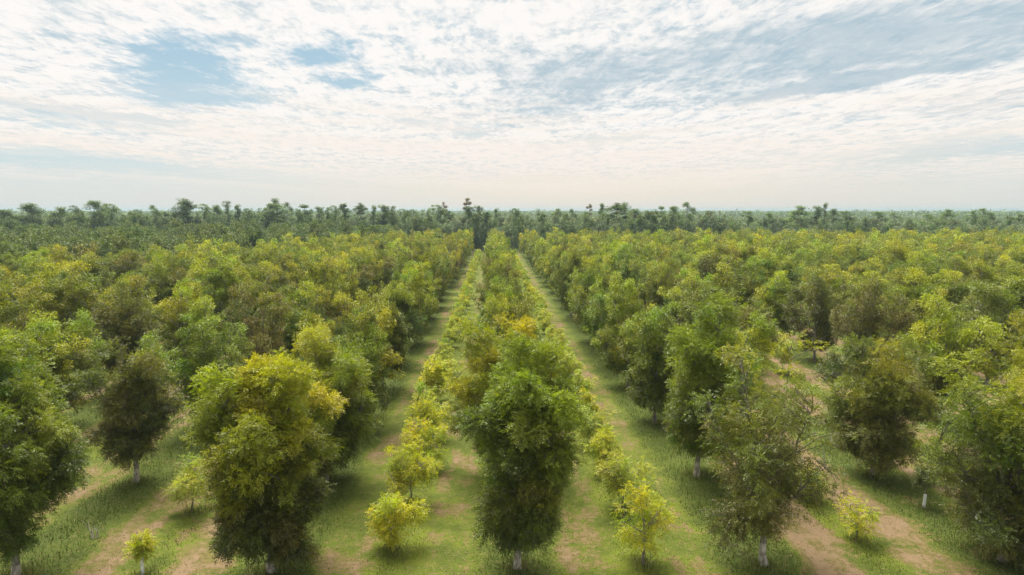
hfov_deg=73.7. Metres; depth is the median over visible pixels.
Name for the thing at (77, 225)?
grove tree
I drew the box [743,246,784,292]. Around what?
pecan tree
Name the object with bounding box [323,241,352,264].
pecan tree
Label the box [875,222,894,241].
woodland tree
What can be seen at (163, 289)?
pecan tree
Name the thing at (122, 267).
pecan tree
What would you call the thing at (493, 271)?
pecan tree
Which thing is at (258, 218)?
woodland tree
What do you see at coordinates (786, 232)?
pecan tree
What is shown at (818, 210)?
vine covered tree
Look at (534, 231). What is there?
pecan tree
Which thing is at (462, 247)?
pecan tree
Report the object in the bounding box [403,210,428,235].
woodland tree
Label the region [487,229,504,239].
pecan tree
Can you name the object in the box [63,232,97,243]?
grove tree
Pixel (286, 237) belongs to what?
pecan tree
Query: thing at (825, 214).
vine covered tree
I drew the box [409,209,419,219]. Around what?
broadleaf tree
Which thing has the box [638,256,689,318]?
pecan tree
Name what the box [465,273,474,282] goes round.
young pecan tree
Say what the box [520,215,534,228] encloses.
broadleaf tree
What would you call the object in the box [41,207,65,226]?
woodland tree
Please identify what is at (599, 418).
young pecan tree
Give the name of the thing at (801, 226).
woodland tree
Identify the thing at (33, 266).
pecan tree
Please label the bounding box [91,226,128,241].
grove tree
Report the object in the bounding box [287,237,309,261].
pecan tree
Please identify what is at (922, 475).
young pecan tree
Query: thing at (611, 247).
pecan tree
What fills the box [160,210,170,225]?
vine covered tree
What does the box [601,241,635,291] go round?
pecan tree
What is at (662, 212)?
pine tree
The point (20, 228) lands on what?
grove tree
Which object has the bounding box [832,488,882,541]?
young pecan tree
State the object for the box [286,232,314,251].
grove tree
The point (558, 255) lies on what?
pecan tree
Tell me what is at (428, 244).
pecan tree
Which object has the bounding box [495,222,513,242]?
woodland tree
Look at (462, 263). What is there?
pecan tree
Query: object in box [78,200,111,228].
broadleaf tree
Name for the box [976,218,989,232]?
woodland tree
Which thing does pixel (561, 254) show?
pecan tree
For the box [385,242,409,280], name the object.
pecan tree
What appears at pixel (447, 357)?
young pecan tree
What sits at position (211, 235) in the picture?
grove tree
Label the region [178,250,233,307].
pecan tree
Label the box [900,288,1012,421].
pecan tree
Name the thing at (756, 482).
pecan tree
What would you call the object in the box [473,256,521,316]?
pecan tree
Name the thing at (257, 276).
pecan tree
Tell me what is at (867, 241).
pecan tree
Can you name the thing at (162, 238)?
grove tree
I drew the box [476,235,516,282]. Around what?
pecan tree
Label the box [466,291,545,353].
pecan tree
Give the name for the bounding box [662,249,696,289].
pecan tree
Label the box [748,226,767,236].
pecan tree
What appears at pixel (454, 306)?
young pecan tree
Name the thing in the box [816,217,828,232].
woodland tree
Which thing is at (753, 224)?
woodland tree
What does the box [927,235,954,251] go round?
pecan tree
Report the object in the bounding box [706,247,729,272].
pecan tree
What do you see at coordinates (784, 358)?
young pecan tree
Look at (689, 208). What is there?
pine tree
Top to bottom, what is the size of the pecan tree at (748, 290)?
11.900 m
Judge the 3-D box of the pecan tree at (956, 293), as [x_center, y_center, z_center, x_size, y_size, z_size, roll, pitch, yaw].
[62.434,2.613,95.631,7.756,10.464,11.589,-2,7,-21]
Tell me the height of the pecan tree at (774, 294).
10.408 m
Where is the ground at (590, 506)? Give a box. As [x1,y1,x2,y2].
[0,244,1023,574]
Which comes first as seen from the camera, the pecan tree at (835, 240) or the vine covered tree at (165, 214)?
the pecan tree at (835, 240)
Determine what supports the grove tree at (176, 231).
on the ground at (590, 506)
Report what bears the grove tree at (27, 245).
on the ground at (590, 506)
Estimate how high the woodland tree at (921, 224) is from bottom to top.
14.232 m
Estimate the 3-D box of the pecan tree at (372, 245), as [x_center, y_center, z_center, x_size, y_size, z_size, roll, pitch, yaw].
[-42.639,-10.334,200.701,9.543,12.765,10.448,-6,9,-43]
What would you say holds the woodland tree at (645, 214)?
on the ground at (590, 506)
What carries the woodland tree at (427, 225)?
on the ground at (590, 506)
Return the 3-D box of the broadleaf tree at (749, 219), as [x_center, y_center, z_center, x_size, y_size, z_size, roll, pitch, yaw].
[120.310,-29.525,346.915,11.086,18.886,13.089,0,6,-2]
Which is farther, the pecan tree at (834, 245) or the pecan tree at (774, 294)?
the pecan tree at (834, 245)
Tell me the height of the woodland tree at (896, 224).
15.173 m
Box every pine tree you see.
[145,204,158,221]
[282,202,294,224]
[294,204,314,225]
[338,203,351,217]
[351,202,368,226]
[552,209,563,217]
[565,209,578,223]
[600,202,630,226]
[618,202,634,223]
[656,206,666,223]
[676,202,699,225]
[883,212,902,226]
[914,214,939,226]
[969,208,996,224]
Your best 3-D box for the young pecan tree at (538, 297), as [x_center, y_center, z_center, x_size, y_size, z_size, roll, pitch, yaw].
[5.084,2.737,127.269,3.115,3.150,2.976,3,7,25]
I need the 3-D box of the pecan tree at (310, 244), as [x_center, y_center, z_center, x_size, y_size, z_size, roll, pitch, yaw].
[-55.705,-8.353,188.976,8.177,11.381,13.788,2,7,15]
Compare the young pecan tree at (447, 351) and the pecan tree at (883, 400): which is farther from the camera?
the young pecan tree at (447, 351)
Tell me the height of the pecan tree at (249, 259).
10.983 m
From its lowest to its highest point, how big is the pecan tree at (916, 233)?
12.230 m
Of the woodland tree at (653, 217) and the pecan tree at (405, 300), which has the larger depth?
the woodland tree at (653, 217)
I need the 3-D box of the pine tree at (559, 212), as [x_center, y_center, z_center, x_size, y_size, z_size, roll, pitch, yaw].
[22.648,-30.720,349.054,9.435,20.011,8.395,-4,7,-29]
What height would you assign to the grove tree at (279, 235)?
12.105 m
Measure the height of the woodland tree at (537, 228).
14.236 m
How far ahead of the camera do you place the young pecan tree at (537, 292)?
133.03 m
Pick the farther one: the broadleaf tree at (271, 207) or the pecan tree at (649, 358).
the broadleaf tree at (271, 207)
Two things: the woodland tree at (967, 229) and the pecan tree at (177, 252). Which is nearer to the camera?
the pecan tree at (177, 252)
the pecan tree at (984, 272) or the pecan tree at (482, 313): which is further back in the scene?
the pecan tree at (984, 272)
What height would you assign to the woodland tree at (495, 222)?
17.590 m
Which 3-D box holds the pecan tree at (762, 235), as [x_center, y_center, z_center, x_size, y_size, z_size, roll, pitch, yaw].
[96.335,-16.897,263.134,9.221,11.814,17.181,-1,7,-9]
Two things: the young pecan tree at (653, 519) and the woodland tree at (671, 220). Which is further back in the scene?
the woodland tree at (671, 220)
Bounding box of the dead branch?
[82,520,102,538]
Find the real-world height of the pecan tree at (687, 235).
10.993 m
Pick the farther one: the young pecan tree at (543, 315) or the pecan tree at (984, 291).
the young pecan tree at (543, 315)
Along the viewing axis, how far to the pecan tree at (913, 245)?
168.43 m
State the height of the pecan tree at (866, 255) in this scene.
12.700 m
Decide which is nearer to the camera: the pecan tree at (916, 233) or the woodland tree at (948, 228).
the pecan tree at (916, 233)
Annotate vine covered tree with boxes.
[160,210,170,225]
[220,201,233,223]
[232,203,243,221]
[315,207,324,218]
[369,205,376,226]
[379,205,392,224]
[461,206,476,225]
[473,205,484,248]
[480,211,494,249]
[493,208,499,226]
[598,203,607,219]
[807,205,823,229]
[821,202,829,225]
[861,219,868,236]
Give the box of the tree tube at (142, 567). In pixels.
[140,557,144,574]
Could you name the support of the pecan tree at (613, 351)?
on the ground at (590, 506)
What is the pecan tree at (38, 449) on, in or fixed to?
on the ground at (590, 506)
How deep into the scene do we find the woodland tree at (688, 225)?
313.83 m
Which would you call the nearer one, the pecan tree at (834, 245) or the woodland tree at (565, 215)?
the pecan tree at (834, 245)
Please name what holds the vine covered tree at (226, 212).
on the ground at (590, 506)
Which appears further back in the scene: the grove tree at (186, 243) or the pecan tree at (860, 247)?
the grove tree at (186, 243)
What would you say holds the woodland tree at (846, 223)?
on the ground at (590, 506)
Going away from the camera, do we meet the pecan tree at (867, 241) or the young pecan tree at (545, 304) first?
the young pecan tree at (545, 304)
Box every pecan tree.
[0,251,52,288]
[0,254,72,329]
[0,266,27,324]
[0,273,59,380]
[0,325,93,574]
[11,260,123,357]
[12,307,112,418]
[13,248,73,283]
[26,244,82,272]
[56,251,115,313]
[63,331,191,482]
[66,254,111,283]
[67,241,119,285]
[85,275,169,378]
[98,270,162,339]
[99,249,159,301]
[101,247,146,288]
[122,528,159,569]
[128,294,255,426]
[131,255,211,323]
[132,242,172,280]
[139,248,182,300]
[152,276,222,361]
[159,452,209,511]
[162,244,195,258]
[167,250,197,275]
[174,234,218,257]
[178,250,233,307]
[179,351,349,573]
[185,257,253,343]
[194,239,224,274]
[212,237,245,266]
[221,253,247,295]
[221,265,297,365]
[225,260,282,328]
[230,248,266,293]
[236,240,269,265]
[250,239,274,261]
[251,241,283,264]
[251,244,302,305]
[258,280,330,359]
[268,246,322,301]
[269,320,382,481]
[270,238,285,251]
[277,245,295,261]
[279,233,302,251]
[284,253,352,336]
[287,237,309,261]
[292,286,405,424]
[300,237,327,252]
[303,250,324,292]
[304,258,362,330]
[306,232,338,258]
[311,246,348,268]
[323,234,347,258]
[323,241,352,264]
[327,253,375,311]
[329,232,350,251]
[334,241,363,272]
[339,245,384,299]
[342,230,360,249]
[342,233,370,258]
[347,282,413,388]
[351,231,380,257]
[361,231,385,253]
[361,248,396,292]
[364,490,433,551]
[365,244,399,283]
[369,229,396,260]
[374,271,426,348]
[378,230,401,242]
[381,439,444,504]
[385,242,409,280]
[385,259,439,342]
[386,233,415,266]
[387,238,411,271]
[393,230,406,244]
[393,416,449,463]
[395,235,427,261]
[400,261,441,319]
[403,246,441,313]
[404,393,453,437]
[409,234,427,262]
[411,228,433,254]
[411,230,433,248]
[412,380,440,408]
[413,359,449,399]
[417,250,450,302]
[425,231,439,247]
[427,229,441,243]
[429,354,456,379]
[430,227,445,251]
[430,245,456,286]
[430,251,452,294]
[432,232,442,248]
[433,243,461,281]
[433,342,454,358]
[433,349,454,371]
[436,233,464,275]
[437,236,460,281]
[437,337,453,350]
[438,310,564,464]
[441,232,468,269]
[441,325,458,343]
[442,317,463,334]
[447,236,467,262]
[448,314,461,327]
[449,306,464,317]
[450,312,465,322]
[452,229,470,254]
[452,302,466,314]
[453,326,596,569]
[454,297,468,306]
[458,290,470,300]
[458,294,469,305]
[459,228,474,250]
[459,284,472,294]
[461,276,472,283]
[461,281,471,292]
[462,230,473,254]
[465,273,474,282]
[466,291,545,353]
[471,260,530,327]
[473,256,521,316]
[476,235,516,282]
[476,275,521,328]
[480,249,516,289]
[482,280,527,353]
[485,253,522,289]
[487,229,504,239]
[488,238,506,258]
[489,250,515,267]
[491,233,510,252]
[519,229,533,253]
[520,272,532,280]
[523,230,539,262]
[523,235,534,251]
[524,232,547,262]
[525,286,535,294]
[527,235,546,266]
[530,236,541,266]
[532,238,549,275]
[532,290,543,301]
[532,294,546,305]
[533,236,558,278]
[533,244,555,283]
[534,303,544,315]
[535,298,548,308]
[535,309,553,324]
[537,316,552,331]
[540,245,557,289]
[545,324,557,339]
[545,328,565,341]
[546,227,562,242]
[546,229,559,240]
[548,245,577,299]
[550,233,582,250]
[550,244,587,316]
[551,232,569,248]
[552,251,584,304]
[552,332,570,349]
[558,230,583,251]
[559,350,585,379]
[563,262,608,311]
[564,253,616,343]
[567,234,601,270]
[567,235,589,256]
[570,368,597,395]
[574,401,615,446]
[575,239,591,272]
[576,388,599,417]
[579,234,607,270]
[581,227,600,241]
[581,271,630,355]
[581,422,623,472]
[586,243,613,270]
[587,232,597,243]
[590,278,658,387]
[593,230,607,243]
[593,447,656,507]
[595,240,619,282]
[596,232,622,249]
[596,234,615,247]
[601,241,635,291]
[609,241,656,306]
[609,474,675,563]
[610,226,623,238]
[612,231,629,238]
[613,233,630,243]
[614,234,639,258]
[618,301,683,423]
[622,228,643,245]
[627,257,667,310]
[630,238,658,262]
[631,231,653,243]
[638,241,659,269]
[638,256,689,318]
[647,243,681,285]
[648,228,670,256]
[656,267,713,332]
[658,236,681,253]
[661,291,781,476]
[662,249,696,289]
[666,231,690,249]
[668,262,758,334]
[670,240,692,268]
[675,230,693,243]
[676,233,700,254]
[677,241,712,264]
[680,329,857,566]
[682,251,714,297]
[684,229,712,254]
[686,234,715,265]
[695,231,712,245]
[695,244,750,301]
[701,227,714,238]
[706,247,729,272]
[709,238,723,250]
[712,235,737,249]
[715,239,744,248]
[718,253,766,319]
[719,230,738,243]
[721,228,732,236]
[724,241,764,274]
[725,230,749,247]
[726,294,782,375]
[735,240,755,251]
[739,233,772,272]
[740,228,753,237]
[742,235,769,256]
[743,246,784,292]
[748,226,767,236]
[750,229,773,243]
[750,270,810,341]
[759,241,798,271]
[760,236,775,255]
[762,330,802,370]
[765,230,794,248]
[771,232,806,270]
[772,228,789,243]
[773,255,809,313]
[780,230,820,259]
[782,265,854,361]
[792,228,810,249]
[793,247,825,288]
[795,263,866,322]
[797,238,830,267]
[797,465,831,500]
[798,238,825,261]
[806,234,830,247]
[807,227,833,243]
[807,242,857,289]
[811,331,946,479]
[811,346,855,397]
[815,232,868,260]
[818,406,843,437]
[820,244,847,280]
[821,231,837,241]
[825,238,847,255]
[829,273,916,377]
[830,230,841,241]
[832,270,905,341]
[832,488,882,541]
[839,231,887,260]
[841,257,893,306]
[842,237,883,269]
[842,239,879,284]
[844,227,870,245]
[845,232,883,248]
[845,379,858,404]
[863,239,890,253]
[865,234,883,244]
[866,240,929,299]
[867,228,883,238]
[867,239,914,261]
[869,231,888,242]
[873,251,948,314]
[874,244,893,273]
[876,229,914,245]
[878,265,951,361]
[885,230,900,239]
[893,238,922,250]
[894,230,929,250]
[899,229,915,239]
[899,233,924,242]
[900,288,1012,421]
[904,239,934,257]
[905,248,949,274]
[907,463,941,493]
[911,235,947,251]
[913,347,1023,571]
[914,254,965,287]
[915,268,994,333]
[918,233,947,246]
[922,239,945,270]
[926,249,967,282]
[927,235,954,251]
[932,233,982,260]
[933,229,967,242]
[935,226,957,237]
[937,232,951,242]
[939,274,1023,386]
[941,254,985,283]
[943,237,999,262]
[944,232,982,252]
[951,229,992,247]
[953,258,1020,317]
[955,244,997,269]
[966,244,995,257]
[973,261,1023,339]
[976,229,1006,241]
[978,253,1023,281]
[982,236,1012,255]
[982,243,1016,265]
[983,226,1005,242]
[988,243,1023,273]
[989,236,1020,251]
[990,304,1023,424]
[993,228,1013,238]
[994,238,1022,266]
[1005,235,1023,254]
[1008,230,1023,237]
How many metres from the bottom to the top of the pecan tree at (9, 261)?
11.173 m
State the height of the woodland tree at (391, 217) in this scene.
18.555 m
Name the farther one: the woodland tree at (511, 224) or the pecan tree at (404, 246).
the woodland tree at (511, 224)
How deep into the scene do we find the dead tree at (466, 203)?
341.10 m
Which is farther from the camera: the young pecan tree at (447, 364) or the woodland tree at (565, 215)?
the woodland tree at (565, 215)
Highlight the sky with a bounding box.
[0,0,1023,211]
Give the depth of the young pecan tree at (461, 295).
128.96 m
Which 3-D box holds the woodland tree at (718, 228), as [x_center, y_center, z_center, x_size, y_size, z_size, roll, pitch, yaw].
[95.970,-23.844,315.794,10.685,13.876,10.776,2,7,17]
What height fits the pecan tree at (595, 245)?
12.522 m
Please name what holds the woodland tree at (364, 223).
on the ground at (590, 506)
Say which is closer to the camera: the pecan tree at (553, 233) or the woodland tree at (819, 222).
the pecan tree at (553, 233)
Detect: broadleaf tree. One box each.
[0,209,24,229]
[16,202,53,227]
[41,206,77,227]
[67,205,85,221]
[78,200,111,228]
[102,204,124,228]
[131,209,147,226]
[149,208,164,228]
[165,198,198,227]
[197,203,215,225]
[211,204,223,223]
[240,208,257,224]
[257,203,293,226]
[260,198,286,227]
[319,207,336,223]
[329,205,343,227]
[385,206,400,230]
[396,209,413,235]
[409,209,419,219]
[421,209,436,231]
[426,205,453,234]
[508,208,522,245]
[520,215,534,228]
[624,208,641,228]
[668,206,680,223]
[694,210,717,232]
[741,211,756,228]
[762,212,776,226]
[781,205,816,229]
[825,208,840,228]
[833,211,860,227]
[871,211,890,225]
[932,209,958,224]
[962,210,983,229]
[982,213,1001,229]
[1006,213,1023,226]
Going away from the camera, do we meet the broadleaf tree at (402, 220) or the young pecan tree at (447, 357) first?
the young pecan tree at (447, 357)
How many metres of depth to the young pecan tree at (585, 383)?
65.14 m
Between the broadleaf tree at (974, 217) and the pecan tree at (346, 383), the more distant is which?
the broadleaf tree at (974, 217)
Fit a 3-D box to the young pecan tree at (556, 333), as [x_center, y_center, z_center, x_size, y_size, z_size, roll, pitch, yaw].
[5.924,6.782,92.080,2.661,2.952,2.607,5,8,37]
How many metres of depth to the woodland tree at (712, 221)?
322.03 m
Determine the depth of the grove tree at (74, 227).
248.10 m
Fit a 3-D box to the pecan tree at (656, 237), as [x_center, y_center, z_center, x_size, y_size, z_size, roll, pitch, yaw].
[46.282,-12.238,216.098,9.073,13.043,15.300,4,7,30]
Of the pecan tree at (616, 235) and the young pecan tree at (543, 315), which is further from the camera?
the pecan tree at (616, 235)
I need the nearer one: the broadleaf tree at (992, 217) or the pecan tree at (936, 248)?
the pecan tree at (936, 248)
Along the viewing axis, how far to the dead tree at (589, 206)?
344.03 m
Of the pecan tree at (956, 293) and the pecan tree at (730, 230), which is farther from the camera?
the pecan tree at (730, 230)
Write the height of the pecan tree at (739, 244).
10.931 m
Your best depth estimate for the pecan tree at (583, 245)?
190.57 m
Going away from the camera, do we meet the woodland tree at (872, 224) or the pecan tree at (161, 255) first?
the pecan tree at (161, 255)
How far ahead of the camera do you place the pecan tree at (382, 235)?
248.10 m
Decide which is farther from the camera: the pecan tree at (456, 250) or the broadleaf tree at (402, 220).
the broadleaf tree at (402, 220)
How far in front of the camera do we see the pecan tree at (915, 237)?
252.19 m
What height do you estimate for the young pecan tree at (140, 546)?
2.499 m
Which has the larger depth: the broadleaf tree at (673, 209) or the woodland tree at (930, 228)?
the broadleaf tree at (673, 209)
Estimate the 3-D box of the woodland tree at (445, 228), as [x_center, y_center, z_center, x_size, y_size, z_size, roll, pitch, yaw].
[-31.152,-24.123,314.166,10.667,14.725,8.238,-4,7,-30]
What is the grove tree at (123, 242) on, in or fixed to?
on the ground at (590, 506)
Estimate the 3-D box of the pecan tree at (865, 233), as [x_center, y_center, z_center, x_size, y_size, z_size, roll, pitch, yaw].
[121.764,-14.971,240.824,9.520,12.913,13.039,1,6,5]
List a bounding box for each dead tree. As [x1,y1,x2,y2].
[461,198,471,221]
[585,204,592,214]
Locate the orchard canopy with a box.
[395,227,1023,257]
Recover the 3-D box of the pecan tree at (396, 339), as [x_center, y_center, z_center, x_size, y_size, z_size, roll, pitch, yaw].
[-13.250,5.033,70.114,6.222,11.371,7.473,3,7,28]
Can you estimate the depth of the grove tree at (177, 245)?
188.51 m
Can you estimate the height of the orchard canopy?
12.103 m
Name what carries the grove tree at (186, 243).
on the ground at (590, 506)
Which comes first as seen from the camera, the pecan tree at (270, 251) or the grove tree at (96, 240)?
the pecan tree at (270, 251)
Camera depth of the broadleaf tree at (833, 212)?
422.18 m
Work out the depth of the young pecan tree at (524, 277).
173.86 m
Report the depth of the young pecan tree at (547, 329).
97.62 m
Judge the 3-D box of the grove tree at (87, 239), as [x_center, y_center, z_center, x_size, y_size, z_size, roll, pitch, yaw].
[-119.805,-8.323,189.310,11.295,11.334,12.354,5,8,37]
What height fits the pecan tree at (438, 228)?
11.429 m
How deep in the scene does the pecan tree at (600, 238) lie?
237.67 m
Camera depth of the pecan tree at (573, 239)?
202.31 m
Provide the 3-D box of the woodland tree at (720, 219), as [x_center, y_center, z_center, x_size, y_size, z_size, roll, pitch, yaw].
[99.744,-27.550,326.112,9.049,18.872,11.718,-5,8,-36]
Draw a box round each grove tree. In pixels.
[0,219,18,230]
[0,225,12,235]
[0,229,25,254]
[0,240,32,274]
[5,232,54,250]
[5,235,55,255]
[13,223,43,234]
[20,245,65,261]
[25,228,50,236]
[29,228,68,244]
[42,224,70,235]
[49,235,80,246]
[49,237,97,262]
[55,229,85,239]
[61,226,89,237]
[62,224,82,231]
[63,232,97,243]
[64,237,95,249]
[68,220,85,230]
[76,222,94,229]
[80,229,102,238]
[87,234,125,245]
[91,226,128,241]
[91,239,112,265]
[95,233,154,264]
[112,225,146,244]
[115,219,135,227]
[132,227,167,242]
[133,234,166,245]
[143,235,184,257]
[153,226,173,234]
[161,218,186,234]
[162,225,190,243]
[163,239,195,254]
[167,235,195,243]
[180,235,215,255]
[183,223,220,241]
[185,226,198,233]
[196,222,230,237]
[197,230,222,251]
[214,232,259,261]
[218,225,240,237]
[230,220,255,233]
[239,227,269,251]
[265,222,293,239]
[265,229,294,250]
[267,223,293,234]
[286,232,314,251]
[293,226,308,234]
[294,222,307,232]
[299,219,335,239]
[305,231,325,246]
[309,221,329,231]
[322,219,338,231]
[324,228,339,241]
[332,220,355,233]
[338,226,360,242]
[353,223,380,248]
[375,224,391,238]
[376,223,399,233]
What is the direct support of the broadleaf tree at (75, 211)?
on the ground at (590, 506)
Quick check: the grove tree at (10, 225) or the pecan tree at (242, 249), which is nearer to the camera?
the pecan tree at (242, 249)
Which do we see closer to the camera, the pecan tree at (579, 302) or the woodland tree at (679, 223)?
the pecan tree at (579, 302)
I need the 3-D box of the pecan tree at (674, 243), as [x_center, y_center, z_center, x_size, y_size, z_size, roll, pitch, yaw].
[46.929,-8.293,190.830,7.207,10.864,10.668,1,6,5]
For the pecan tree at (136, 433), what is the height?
10.538 m
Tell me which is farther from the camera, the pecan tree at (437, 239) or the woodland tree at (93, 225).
the woodland tree at (93, 225)
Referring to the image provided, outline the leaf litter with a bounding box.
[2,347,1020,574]
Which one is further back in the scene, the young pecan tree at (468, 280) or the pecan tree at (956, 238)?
the pecan tree at (956, 238)
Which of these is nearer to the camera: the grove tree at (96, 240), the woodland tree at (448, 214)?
the grove tree at (96, 240)
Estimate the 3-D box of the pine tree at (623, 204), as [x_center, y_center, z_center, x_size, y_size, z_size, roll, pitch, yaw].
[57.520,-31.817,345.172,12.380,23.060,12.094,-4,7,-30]
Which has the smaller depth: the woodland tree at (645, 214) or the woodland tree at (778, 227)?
the woodland tree at (778, 227)
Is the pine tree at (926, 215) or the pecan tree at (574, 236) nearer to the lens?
the pecan tree at (574, 236)
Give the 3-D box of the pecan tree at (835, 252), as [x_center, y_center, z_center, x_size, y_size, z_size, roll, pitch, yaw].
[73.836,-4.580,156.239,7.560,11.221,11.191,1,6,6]
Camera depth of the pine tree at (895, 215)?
465.15 m
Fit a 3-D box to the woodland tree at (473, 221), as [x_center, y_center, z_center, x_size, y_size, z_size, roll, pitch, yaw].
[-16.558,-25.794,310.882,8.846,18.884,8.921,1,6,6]
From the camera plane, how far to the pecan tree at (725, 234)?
264.48 m
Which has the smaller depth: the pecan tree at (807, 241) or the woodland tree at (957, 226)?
the pecan tree at (807, 241)
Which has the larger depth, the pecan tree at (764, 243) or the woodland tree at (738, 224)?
the woodland tree at (738, 224)
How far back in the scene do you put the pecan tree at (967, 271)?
130.33 m
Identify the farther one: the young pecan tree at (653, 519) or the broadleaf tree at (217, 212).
the broadleaf tree at (217, 212)
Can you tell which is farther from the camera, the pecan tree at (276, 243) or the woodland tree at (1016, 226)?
the woodland tree at (1016, 226)
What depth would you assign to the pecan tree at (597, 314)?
80.71 m
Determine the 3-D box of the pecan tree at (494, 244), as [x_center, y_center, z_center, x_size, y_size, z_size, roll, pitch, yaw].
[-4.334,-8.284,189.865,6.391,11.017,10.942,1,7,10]
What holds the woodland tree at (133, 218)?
on the ground at (590, 506)
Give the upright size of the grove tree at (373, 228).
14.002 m
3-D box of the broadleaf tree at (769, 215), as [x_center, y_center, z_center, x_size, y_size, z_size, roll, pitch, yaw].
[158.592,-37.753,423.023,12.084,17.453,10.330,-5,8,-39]
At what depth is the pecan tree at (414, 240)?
214.50 m
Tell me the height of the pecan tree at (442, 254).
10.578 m
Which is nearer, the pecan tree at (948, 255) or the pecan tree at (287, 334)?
the pecan tree at (287, 334)
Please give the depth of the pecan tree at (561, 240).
238.22 m
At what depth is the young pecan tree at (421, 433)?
49.20 m
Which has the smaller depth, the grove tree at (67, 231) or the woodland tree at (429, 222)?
the grove tree at (67, 231)
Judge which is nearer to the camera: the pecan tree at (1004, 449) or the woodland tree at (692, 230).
the pecan tree at (1004, 449)
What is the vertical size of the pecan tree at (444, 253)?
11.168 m
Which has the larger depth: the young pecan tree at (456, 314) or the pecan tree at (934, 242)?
the pecan tree at (934, 242)
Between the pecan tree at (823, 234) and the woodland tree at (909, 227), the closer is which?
the pecan tree at (823, 234)
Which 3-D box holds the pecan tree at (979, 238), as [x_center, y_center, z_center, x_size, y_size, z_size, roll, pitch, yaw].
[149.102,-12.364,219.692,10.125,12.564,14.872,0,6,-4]
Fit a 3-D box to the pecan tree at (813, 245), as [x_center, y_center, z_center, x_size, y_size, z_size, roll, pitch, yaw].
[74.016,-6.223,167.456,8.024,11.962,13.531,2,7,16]
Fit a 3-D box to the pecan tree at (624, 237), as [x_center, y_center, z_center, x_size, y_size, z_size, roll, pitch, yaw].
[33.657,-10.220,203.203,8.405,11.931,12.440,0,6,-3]
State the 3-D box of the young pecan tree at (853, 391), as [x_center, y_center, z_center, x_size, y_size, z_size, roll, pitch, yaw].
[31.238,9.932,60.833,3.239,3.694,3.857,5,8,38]
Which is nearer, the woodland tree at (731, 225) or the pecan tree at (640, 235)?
the pecan tree at (640, 235)
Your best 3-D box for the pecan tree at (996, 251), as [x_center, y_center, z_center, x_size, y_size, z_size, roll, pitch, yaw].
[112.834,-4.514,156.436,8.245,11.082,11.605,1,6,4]
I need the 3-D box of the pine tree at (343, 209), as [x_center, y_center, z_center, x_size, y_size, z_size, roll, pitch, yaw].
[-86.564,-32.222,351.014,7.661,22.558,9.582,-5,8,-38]
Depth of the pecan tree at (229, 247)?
162.16 m
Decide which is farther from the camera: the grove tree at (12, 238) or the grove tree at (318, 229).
the grove tree at (318, 229)
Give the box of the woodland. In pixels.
[0,208,1023,244]
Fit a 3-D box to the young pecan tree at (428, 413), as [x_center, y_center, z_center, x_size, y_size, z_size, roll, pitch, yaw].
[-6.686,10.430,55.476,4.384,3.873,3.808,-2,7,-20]
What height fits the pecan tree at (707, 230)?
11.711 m
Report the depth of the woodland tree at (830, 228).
339.64 m
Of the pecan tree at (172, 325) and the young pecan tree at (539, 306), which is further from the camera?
the young pecan tree at (539, 306)
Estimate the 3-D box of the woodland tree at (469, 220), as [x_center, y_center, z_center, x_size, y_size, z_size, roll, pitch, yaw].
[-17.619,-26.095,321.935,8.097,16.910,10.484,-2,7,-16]
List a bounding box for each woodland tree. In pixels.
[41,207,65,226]
[74,210,90,224]
[88,217,103,230]
[99,213,110,227]
[120,211,143,225]
[132,213,156,227]
[157,216,174,228]
[186,212,205,225]
[206,214,217,224]
[230,208,242,221]
[248,213,264,228]
[292,208,305,226]
[317,216,329,224]
[358,219,370,226]
[362,213,371,228]
[375,218,384,226]
[384,211,400,230]
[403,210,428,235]
[419,217,439,238]
[423,221,432,230]
[437,219,451,245]
[439,221,457,238]
[443,210,454,233]
[451,215,465,234]
[457,215,466,226]
[466,217,481,248]
[468,210,484,247]
[481,221,493,245]
[483,213,498,236]
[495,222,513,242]
[496,211,508,228]
[504,211,513,244]
[509,209,521,248]
[512,215,524,246]
[512,219,530,242]
[527,222,542,237]
[528,211,550,238]
[536,211,546,238]
[540,222,566,242]
[547,210,567,231]
[551,215,566,231]
[560,219,576,234]
[562,212,575,224]
[565,218,580,235]
[574,214,591,233]
[582,212,601,231]
[592,218,606,235]
[595,212,614,233]
[595,216,608,234]
[607,219,623,235]
[609,210,623,232]
[619,214,635,234]
[623,210,635,231]
[627,213,650,233]
[641,209,666,238]
[644,211,661,228]
[645,213,659,232]
[660,223,672,236]
[664,212,681,234]
[673,214,684,232]
[681,213,695,240]
[685,218,696,234]
[694,210,713,234]
[703,210,718,232]
[710,210,729,233]
[711,221,730,238]
[728,217,741,232]
[732,218,745,231]
[746,222,765,231]
[754,217,770,230]
[766,218,781,232]
[771,215,783,234]
[782,225,797,234]
[786,218,800,230]
[796,218,810,230]
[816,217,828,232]
[823,219,835,232]
[838,219,852,232]
[848,220,866,235]
[860,216,878,237]
[867,217,883,239]
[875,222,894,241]
[892,219,903,227]
[893,225,906,235]
[898,218,917,232]
[912,220,931,231]
[918,225,934,233]
[923,223,944,233]
[927,214,949,232]
[935,222,954,235]
[948,222,963,232]
[950,219,963,229]
[963,227,977,234]
[967,224,983,236]
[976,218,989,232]
[989,220,1002,233]
[997,214,1016,231]
[1006,224,1023,234]
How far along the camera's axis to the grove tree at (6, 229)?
284.71 m
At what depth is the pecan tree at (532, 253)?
201.37 m
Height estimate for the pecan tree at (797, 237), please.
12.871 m
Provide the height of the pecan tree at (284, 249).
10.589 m
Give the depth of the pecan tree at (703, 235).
249.51 m
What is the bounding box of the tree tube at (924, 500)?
[922,494,926,506]
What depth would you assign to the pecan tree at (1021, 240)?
181.67 m

